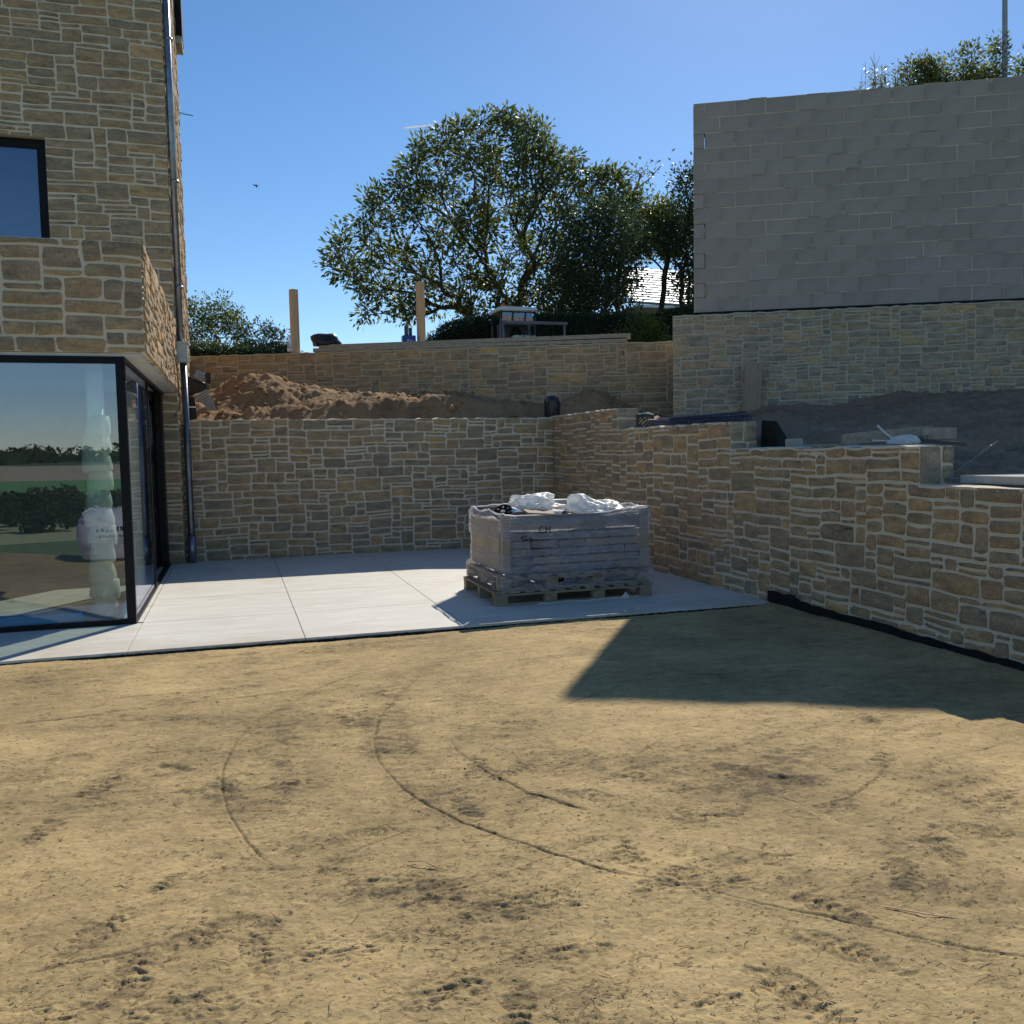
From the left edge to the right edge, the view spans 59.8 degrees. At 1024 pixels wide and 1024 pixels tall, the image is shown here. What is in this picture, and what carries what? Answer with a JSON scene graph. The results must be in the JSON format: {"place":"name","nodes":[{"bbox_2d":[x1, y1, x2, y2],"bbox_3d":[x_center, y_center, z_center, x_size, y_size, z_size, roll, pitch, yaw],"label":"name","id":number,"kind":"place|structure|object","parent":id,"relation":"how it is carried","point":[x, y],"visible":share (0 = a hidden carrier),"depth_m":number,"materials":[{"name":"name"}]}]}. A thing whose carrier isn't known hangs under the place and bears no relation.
{"place":"outdoors","nodes":[
{"label":"outdoors","id":0,"kind":"place"},
{"bbox_2d":[403,123,444,128],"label":"contrail","id":1,"kind":"object","parent":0,"point":[418,126],"visible":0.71,"depth_m":2737.04,"materials":[{"name":"white"}]},
{"bbox_2d":[189,372,666,419],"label":"terrace soil","id":2,"kind":"structure","parent":0,"point":[327,405],"depth_m":13.80,"materials":[{"name":"brown soil"}]},
{"bbox_2d":[187,370,215,419],"bbox_3d":[-4.445,-1.659,12.711,0.423,0.731,0.189,-2,4,-9],"label":"ribbed membrane","id":3,"kind":"object","parent":2,"relation":"on","point":[203,397],"visible":0.95,"depth_m":12.72,"materials":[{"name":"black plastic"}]},
{"bbox_2d":[189,341,672,416],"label":"terrace wall","id":4,"kind":"structure","parent":2,"relation":"on","point":[639,375],"depth_m":15.36,"materials":[{"name":"stone"}]},
{"bbox_2d":[287,335,292,351],"bbox_3d":[-3.894,-2.947,15.602,0.093,0.286,0.091,-2,4,-17],"label":"water bottle","id":5,"kind":"object","parent":4,"relation":"on","point":[289,349],"visible":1,"depth_m":15.58,"materials":[{"name":"white plastic"}]},
{"bbox_2d":[289,289,299,352],"bbox_3d":[-3.849,-3.372,15.758,0.129,1.115,0.125,-4,5,-37],"label":"timber post","id":6,"kind":"object","parent":4,"relation":"on","point":[294,318],"visible":0.91,"depth_m":15.71,"materials":[{"name":"brown wood"}]},
{"bbox_2d":[313,338,626,352],"bbox_3d":[-0.764,-2.884,15.477,5.485,0.063,0.220,-1,4,6],"label":"coping board","id":7,"kind":"object","parent":4,"relation":"on","point":[479,345],"visible":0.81,"depth_m":15.36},
{"bbox_2d":[319,333,630,347],"bbox_3d":[-0.683,-2.958,15.493,5.445,0.104,0.240,-1,4,6],"label":"coping board","id":8,"kind":"object","parent":7,"relation":"on","point":[566,337],"visible":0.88,"depth_m":15.34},
{"bbox_2d":[310,333,341,346],"bbox_3d":[-3.287,-3.049,15.775,0.548,0.236,0.338,-1,4,-3],"label":"black jacket","id":9,"kind":"object","parent":8,"relation":"on","point":[318,339],"visible":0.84,"depth_m":15.66,"materials":[{"name":"fabric"}]},
{"bbox_2d":[0,602,1023,1023],"bbox_3d":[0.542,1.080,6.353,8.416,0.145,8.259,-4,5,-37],"label":"dirt ground","id":10,"kind":"structure","parent":0,"point":[652,650],"depth_m":3.48,"materials":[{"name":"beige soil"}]},
{"bbox_2d":[0,548,768,664],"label":"patio","id":11,"kind":"structure","parent":10,"relation":"on","point":[200,605],"depth_m":8.48,"materials":[{"name":"concrete"}]},
{"bbox_2d":[0,0,190,632],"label":"stone house","id":12,"kind":"structure","parent":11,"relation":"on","point":[86,260],"depth_m":11.48,"materials":[{"name":"stone"}]},
{"bbox_2d":[0,137,49,237],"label":"window","id":13,"kind":"structure","parent":12,"relation":"in","point":[39,145],"depth_m":11.52,"materials":[{"name":"black metal"}]},
{"bbox_2d":[0,611,84,626],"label":"foam board","id":14,"kind":"object","parent":12,"relation":"on","point":[41,618],"visible":0.76,"depth_m":7.78,"materials":[{"name":"blue plastic"}]},
{"bbox_2d":[0,355,170,632],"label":"corner window","id":15,"kind":"structure","parent":12,"relation":"in","point":[131,394],"depth_m":8.02,"materials":[{"name":"black metal"}]},
{"bbox_2d":[81,364,120,617],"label":"wrapped column","id":16,"kind":"structure","parent":12,"relation":"on","point":[102,537],"depth_m":8.04,"materials":[{"name":"white plastic"}]},
{"bbox_2d":[121,596,126,616],"bbox_3d":[-3.585,0.834,8.325,0.079,0.200,0.560,-2,4,-17],"label":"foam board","id":17,"kind":"object","parent":12,"relation":"on","point":[124,612],"visible":0.29,"depth_m":8.06,"materials":[{"name":"blue plastic"}]},
{"bbox_2d":[146,381,169,586],"bbox_3d":[-4.418,-0.364,10.919,0.195,2.269,2.378,-2,4,-17],"label":"sliding door","id":18,"kind":"structure","parent":12,"relation":"in","point":[157,469],"depth_m":11.77,"materials":[{"name":"black metal"}]},
{"bbox_2d":[171,344,179,416],"bbox_3d":[-4.276,-1.653,11.263,0.076,0.881,1.006,-2,4,-17],"label":"cable","id":19,"kind":"object","parent":12,"relation":"hanging from","point":[177,380],"visible":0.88,"depth_m":11.54,"materials":[{"name":"black plastic"}]},
{"bbox_2d":[162,0,196,562],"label":"downpipe","id":20,"kind":"object","parent":12,"relation":"attached to","point":[182,350],"visible":0.95,"depth_m":12.01,"materials":[{"name":"metal"}]},
{"bbox_2d":[179,417,553,561],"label":"retaining wall","id":21,"kind":"structure","parent":11,"relation":"on","point":[281,488],"depth_m":13.01,"materials":[{"name":"stone"}]},
{"bbox_2d":[463,569,651,606],"bbox_3d":[0.435,0.756,9.146,1.622,0.135,1.208,-2,4,-17],"label":"wooden pallet","id":22,"kind":"object","parent":11,"relation":"on","point":[486,590],"visible":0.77,"depth_m":8.69,"materials":[{"name":"brown wood"}]},
{"bbox_2d":[467,562,648,590],"bbox_3d":[0.438,0.616,9.169,1.555,0.135,1.208,-2,4,-17],"label":"wooden pallet","id":23,"kind":"object","parent":22,"relation":"on","point":[548,579],"visible":0.59,"depth_m":8.67,"materials":[{"name":"brown wood"}]},
{"bbox_2d":[466,502,650,593],"bbox_3d":[0.459,0.314,9.174,1.641,0.796,1.315,-2,4,-17],"label":"wrapped load","id":24,"kind":"object","parent":23,"relation":"on","point":[517,542],"visible":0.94,"depth_m":8.67,"materials":[{"name":"plastic"}]},
{"bbox_2d":[493,504,511,518],"bbox_3d":[-0.092,-0.004,8.848,0.196,0.154,0.122,-2,4,-17],"label":"drain disc","id":25,"kind":"object","parent":24,"relation":"on","point":[500,508],"visible":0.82,"depth_m":8.83,"materials":[{"name":"black plastic"}]},
{"bbox_2d":[507,506,521,512],"bbox_3d":[0.003,-0.039,8.879,0.062,0.084,0.256,-4,5,-37],"label":"white sheet offcut","id":26,"kind":"object","parent":24,"relation":"on","point":[514,509],"visible":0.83,"depth_m":8.84,"materials":[{"name":"plastic"}]},
{"bbox_2d":[498,492,559,511],"bbox_3d":[0.175,-0.109,9.151,0.560,0.186,0.576,1,5,32],"label":"plastic sheet","id":27,"kind":"object","parent":24,"relation":"on","point":[542,501],"visible":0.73,"depth_m":9.04,"materials":[{"name":"white plastic"}]},
{"bbox_2d":[522,508,555,514],"bbox_3d":[0.335,0.002,8.889,0.440,0.080,0.205,-2,4,-17],"label":"board offcut","id":28,"kind":"object","parent":24,"relation":"on","point":[539,512],"visible":0.64,"depth_m":8.82,"materials":[{"name":"wood"}]},
{"bbox_2d":[551,509,567,513],"bbox_3d":[0.470,0.017,8.853,0.080,0.080,0.250,-3,4,-23],"label":"grey tube","id":29,"kind":"object","parent":24,"relation":"on","point":[556,511],"visible":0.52,"depth_m":8.80,"materials":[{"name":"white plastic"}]},
{"bbox_2d":[554,499,566,503],"bbox_3d":[0.451,-0.102,9.511,0.600,0.070,0.070,-2,4,-10],"label":"grey tube","id":30,"kind":"object","parent":24,"relation":"on","point":[561,501],"visible":0.06,"depth_m":9.49,"materials":[{"name":"plastic"}]},
{"bbox_2d":[557,493,611,512],"bbox_3d":[0.771,-0.099,9.093,0.533,0.193,0.724,-2,4,-17],"label":"plastic sheet","id":31,"kind":"object","parent":24,"relation":"on","point":[580,503],"visible":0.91,"depth_m":8.91,"materials":[{"name":"white plastic"}]},
{"bbox_2d":[598,499,624,510],"bbox_3d":[0.927,-0.079,9.326,0.497,0.105,0.882,-2,4,-17],"label":"plastic sheet","id":32,"kind":"object","parent":24,"relation":"on","point":[613,504],"visible":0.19,"depth_m":9.22,"materials":[{"name":"white plastic"}]},
{"bbox_2d":[538,592,638,603],"bbox_3d":[0.749,0.823,8.608,1.065,0.061,0.036,-2,4,-17],"label":"film scrap","id":33,"kind":"object","parent":11,"relation":"on","point":[625,595],"visible":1,"depth_m":8.65,"materials":[{"name":"white plastic"}]},
{"bbox_2d":[408,860,436,867],"bbox_3d":[-0.317,1.251,3.175,0.121,0.014,0.016,1,4,25],"label":"straw","id":34,"kind":"object","parent":10,"relation":"on","point":[421,861],"visible":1,"depth_m":3.18,"materials":[{"name":"beige plant"}]},
{"bbox_2d":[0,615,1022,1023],"bbox_3d":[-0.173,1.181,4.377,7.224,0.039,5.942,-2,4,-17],"label":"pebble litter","id":35,"kind":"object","parent":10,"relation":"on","point":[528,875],"visible":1,"depth_m":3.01,"materials":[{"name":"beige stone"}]},
{"bbox_2d":[549,408,1023,663],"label":"stepped retaining wall","id":36,"kind":"structure","parent":10,"relation":"on","point":[910,539],"depth_m":7.59,"materials":[{"name":"stone"}]},
{"bbox_2d":[544,393,560,416],"bbox_3d":[0.629,-1.690,14.082,0.259,0.372,0.245,-2,4,-17],"label":"black canister","id":37,"kind":"object","parent":36,"relation":"on","point":[552,404],"visible":0.87,"depth_m":13.99,"materials":[{"name":"plastic"}]},
{"bbox_2d":[635,412,654,426],"bbox_3d":[1.695,-1.152,11.349,0.239,0.240,0.242,-2,4,-17],"label":"perforated basket","id":38,"kind":"object","parent":36,"relation":"on","point":[645,416],"visible":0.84,"depth_m":11.27,"materials":[{"name":"black plastic"}]},
{"bbox_2d":[645,411,751,426],"bbox_3d":[2.052,-1.038,10.048,0.119,0.101,2.260,-2,4,-17],"label":"roll","id":39,"kind":"object","parent":36,"relation":"on","point":[673,421],"visible":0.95,"depth_m":9.87,"materials":[{"name":"plastic"}]},
{"bbox_2d":[785,439,802,446],"bbox_3d":[2.635,-0.645,8.318,0.070,0.076,0.180,-2,4,-17],"label":"concrete offcut","id":40,"kind":"object","parent":36,"relation":"on","point":[788,442],"visible":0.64,"depth_m":8.27,"materials":[{"name":"grey concrete"}]},
{"bbox_2d":[790,444,843,446],"bbox_3d":[2.733,-0.599,8.006,0.050,0.020,0.660,-2,4,-20],"label":"thin batten","id":41,"kind":"object","parent":36,"relation":"on","point":[812,445],"visible":0.79,"depth_m":7.95,"materials":[{"name":"wood"}]},
{"bbox_2d":[841,426,932,445],"bbox_3d":[3.093,-0.628,7.382,0.110,0.142,0.844,-3,4,-26],"label":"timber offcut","id":42,"kind":"object","parent":36,"relation":"on","point":[861,438],"visible":0.64,"depth_m":7.40,"materials":[{"name":"wood"}]},
{"bbox_2d":[923,427,956,439],"bbox_3d":[3.347,-0.615,6.969,0.340,0.090,0.100,-4,5,-37],"label":"concrete block","id":43,"kind":"object","parent":42,"relation":"on","point":[940,433],"visible":0.97,"depth_m":6.89,"materials":[{"name":"grey concrete"}]},
{"bbox_2d":[767,590,1023,670],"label":"wall foot membrane","id":44,"kind":"object","parent":36,"relation":"attached to","point":[788,600],"depth_m":6.91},
{"bbox_2d":[872,425,920,443],"bbox_3d":[3.022,-0.612,6.973,0.121,0.160,0.481,-2,4,-17],"label":"white bag","id":45,"kind":"object","parent":36,"relation":"on","point":[907,439],"visible":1,"depth_m":6.88,"materials":[{"name":"white plastic"}]},
{"bbox_2d":[912,435,967,445],"bbox_3d":[3.200,-0.536,6.691,0.106,0.086,0.423,-3,4,-30],"label":"coiled wire","id":46,"kind":"object","parent":36,"relation":"on","point":[949,442],"visible":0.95,"depth_m":6.70,"materials":[{"name":"metal"}]},
{"bbox_2d":[960,473,1023,484],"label":"coping slab","id":47,"kind":"structure","parent":36,"relation":"on","point":[1013,479],"depth_m":6.15,"materials":[{"name":"concrete"}]},
{"bbox_2d":[946,441,997,479],"bbox_3d":[3.304,-0.360,6.272,0.372,0.289,0.536,0,4,12],"label":"rod","id":48,"kind":"object","parent":47,"relation":"on","point":[948,477],"visible":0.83,"depth_m":6.48,"materials":[{"name":"metal"}]},
{"bbox_2d":[885,906,961,918],"bbox_3d":[1.288,1.258,2.790,0.221,0.014,0.026,1,4,23],"label":"straw","id":49,"kind":"object","parent":10,"relation":"on","point":[920,912],"visible":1,"depth_m":2.78,"materials":[{"name":"beige plant"}]},
{"bbox_2d":[177,0,1023,352],"label":"sky","id":50,"kind":"structure","parent":0,"point":[303,102],"materials":[{"name":"blue"}]},
{"bbox_2d":[639,389,1023,486],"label":"planting bed soil","id":51,"kind":"structure","parent":0,"point":[981,421],"depth_m":10.85,"materials":[{"name":"brown soil"}]},
{"bbox_2d":[742,363,762,413],"bbox_3d":[3.540,-1.727,13.123,0.286,0.923,0.189,0,4,10],"label":"leaning plank","id":52,"kind":"object","parent":51,"relation":"on","point":[752,388],"visible":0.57,"depth_m":13.07,"materials":[{"name":"wood"}]},
{"bbox_2d":[761,420,786,446],"bbox_3d":[2.769,-0.769,9.100,0.301,0.340,0.756,2,5,41],"label":"black sheet","id":53,"kind":"object","parent":51,"relation":"on","point":[772,434],"visible":0.61,"depth_m":8.89,"materials":[{"name":"black plastic"}]},
{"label":"upper ground","id":54,"kind":"structure","parent":0,"visible":0},
{"bbox_2d":[187,289,264,349],"bbox_3d":[-6.898,-4.060,20.680,2.289,2.252,1.479,-2,4,-17],"label":"bush","id":55,"kind":"object","parent":54,"relation":"on","point":[210,325],"visible":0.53,"depth_m":20.49,"materials":[{"name":"green plant"}]},
{"bbox_2d":[189,339,290,355],"bbox_3d":[-5.658,-3.164,18.445,2.629,0.995,1.046,-2,4,-17],"label":"clipped hedge","id":56,"kind":"object","parent":54,"relation":"on","point":[202,348],"visible":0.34,"depth_m":18.16,"materials":[{"name":"green plant"}]},
{"bbox_2d":[234,338,300,351],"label":"hedge","id":57,"kind":"object","parent":54,"relation":"on","point":[266,344],"visible":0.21,"depth_m":19.61,"materials":[{"name":"green plant"}]},
{"bbox_2d":[248,314,303,352],"bbox_3d":[-5.617,-3.826,21.081,1.560,1.684,1.057,-1,4,-6],"label":"bush","id":58,"kind":"object","parent":54,"relation":"on","point":[274,331],"visible":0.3,"depth_m":20.95,"materials":[{"name":"green plant"}]},
{"bbox_2d":[401,335,415,341],"bbox_3d":[-1.958,-3.048,16.931,0.250,0.600,0.168,-2,4,-17],"label":"blue crate","id":59,"kind":"object","parent":54,"relation":"on","point":[406,338],"visible":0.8,"depth_m":16.84,"materials":[{"name":"plastic"}]},
{"bbox_2d":[404,324,411,334],"bbox_3d":[-1.977,-3.441,16.968,0.145,0.260,0.040,-2,4,-17],"label":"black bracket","id":60,"kind":"object","parent":59,"relation":"attached to","point":[407,330],"visible":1,"depth_m":16.96,"materials":[{"name":"metal"}]},
{"bbox_2d":[416,281,425,340],"bbox_3d":[-1.735,-3.576,16.973,0.125,1.600,0.125,-4,5,-37],"label":"timber post","id":61,"kind":"object","parent":54,"relation":"on","point":[420,310],"visible":0.57,"depth_m":16.91,"materials":[{"name":"brown wood"}]},
{"bbox_2d":[312,100,654,330],"bbox_3d":[-0.627,-8.413,28.631,11.415,9.630,4.586,-2,4,-17],"label":"broadleaf tree","id":62,"kind":"object","parent":54,"relation":"on","point":[483,213],"visible":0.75,"depth_m":27.89,"materials":[{"name":"green plant"}]},
{"bbox_2d":[489,303,567,337],"bbox_3d":[0.302,-4.277,22.940,1.788,2.075,1.908,-2,4,-17],"label":"mini loader","id":63,"kind":"object","parent":54,"relation":"on","point":[503,328],"visible":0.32,"depth_m":22.32,"materials":[{"name":"white metal"}]},
{"bbox_2d":[426,303,693,341],"bbox_3d":[2.164,-4.601,24.917,9.766,2.728,1.363,-2,4,-17],"label":"dark hedge","id":64,"kind":"object","parent":54,"relation":"on","point":[476,326],"visible":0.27,"depth_m":24.23,"materials":[{"name":"green plant"}]},
{"bbox_2d":[531,189,664,318],"bbox_3d":[2.575,-6.531,26.603,3.601,6.033,3.411,1,4,24],"label":"tree","id":65,"kind":"object","parent":54,"relation":"on","point":[588,251],"visible":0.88,"depth_m":26.14,"materials":[{"name":"green plant"}]},
{"bbox_2d":[602,304,672,341],"bbox_3d":[3.517,-4.496,24.230,2.241,2.261,1.310,-2,4,-17],"label":"bush","id":66,"kind":"object","parent":54,"relation":"on","point":[643,323],"visible":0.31,"depth_m":24.09,"materials":[{"name":"green plant"}]},
{"bbox_2d":[603,148,674,311],"bbox_3d":[4.567,-8.701,33.499,2.836,9.356,2.364,-2,4,-17],"label":"thin branched tree","id":67,"kind":"object","parent":54,"relation":"on","point":[641,176],"visible":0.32,"depth_m":33.21,"materials":[{"name":"green plant"}]},
{"bbox_2d":[618,182,692,312],"bbox_3d":[4.982,-7.258,29.520,2.894,7.002,2.713,0,4,20],"label":"yellowing tree","id":68,"kind":"object","parent":54,"relation":"on","point":[646,212],"visible":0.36,"depth_m":29.10,"materials":[{"name":"green plant"}]},
{"bbox_2d":[621,269,692,318],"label":"distant house","id":69,"kind":"structure","parent":54,"relation":"on","point":[653,299],"depth_m":44.40,"materials":[{"name":"white plastic"}]},
{"bbox_2d":[647,151,693,307],"bbox_3d":[5.951,-7.503,28.107,3.081,7.645,3.547,2,5,38],"label":"conifer tree","id":70,"kind":"object","parent":54,"relation":"on","point":[684,265],"visible":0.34,"depth_m":27.76,"materials":[{"name":"green plant"}]},
{"bbox_2d":[673,298,1023,446],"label":"garden stone wall","id":71,"kind":"structure","parent":54,"relation":"on","point":[829,356],"depth_m":13.03,"materials":[{"name":"beige stone"}]},
{"bbox_2d":[693,76,1023,312],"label":"block wall","id":72,"kind":"structure","parent":71,"relation":"on","point":[898,194],"depth_m":12.95,"materials":[{"name":"grey concrete"}]},
{"bbox_2d":[1002,0,1007,77],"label":"lamp pole","id":73,"kind":"object","parent":54,"relation":"on","point":[1005,20],"visible":0.16,"depth_m":15.71,"materials":[{"name":"grey metal"}]},
{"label":"dirt surround","id":74,"kind":"structure","parent":0,"visible":0},
{"bbox_2d":[0,605,755,665],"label":"edge strip","id":75,"kind":"object","parent":74,"relation":"on","point":[287,642],"visible":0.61,"depth_m":7.13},
{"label":"grassy bank","id":76,"kind":"structure","parent":0,"visible":0},
{"bbox_2d":[852,48,933,89],"bbox_3d":[6.575,-6.668,15.298,1.478,2.692,0.786,-2,4,-17],"label":"reed clump","id":77,"kind":"object","parent":76,"relation":"on","point":[875,82],"visible":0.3,"depth_m":15.17,"materials":[{"name":"green plant"}]},
{"bbox_2d":[891,47,962,86],"bbox_3d":[7.146,-6.894,15.521,1.385,2.292,1.291,1,4,28],"label":"shrub","id":78,"kind":"object","parent":76,"relation":"on","point":[929,61],"visible":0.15,"depth_m":15.32,"materials":[{"name":"green plant"}]},
{"bbox_2d":[937,37,999,81],"bbox_3d":[7.954,-7.068,15.774,1.433,2.575,1.375,-4,5,-40],"label":"shrub","id":79,"kind":"object","parent":76,"relation":"on","point":[970,73],"visible":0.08,"depth_m":15.51,"materials":[{"name":"green plant"}]},
{"bbox_2d":[973,29,1023,77],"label":"shrub","id":80,"kind":"object","parent":76,"relation":"on","point":[998,51],"visible":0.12,"depth_m":15.85,"materials":[{"name":"green plant"}]}
]}

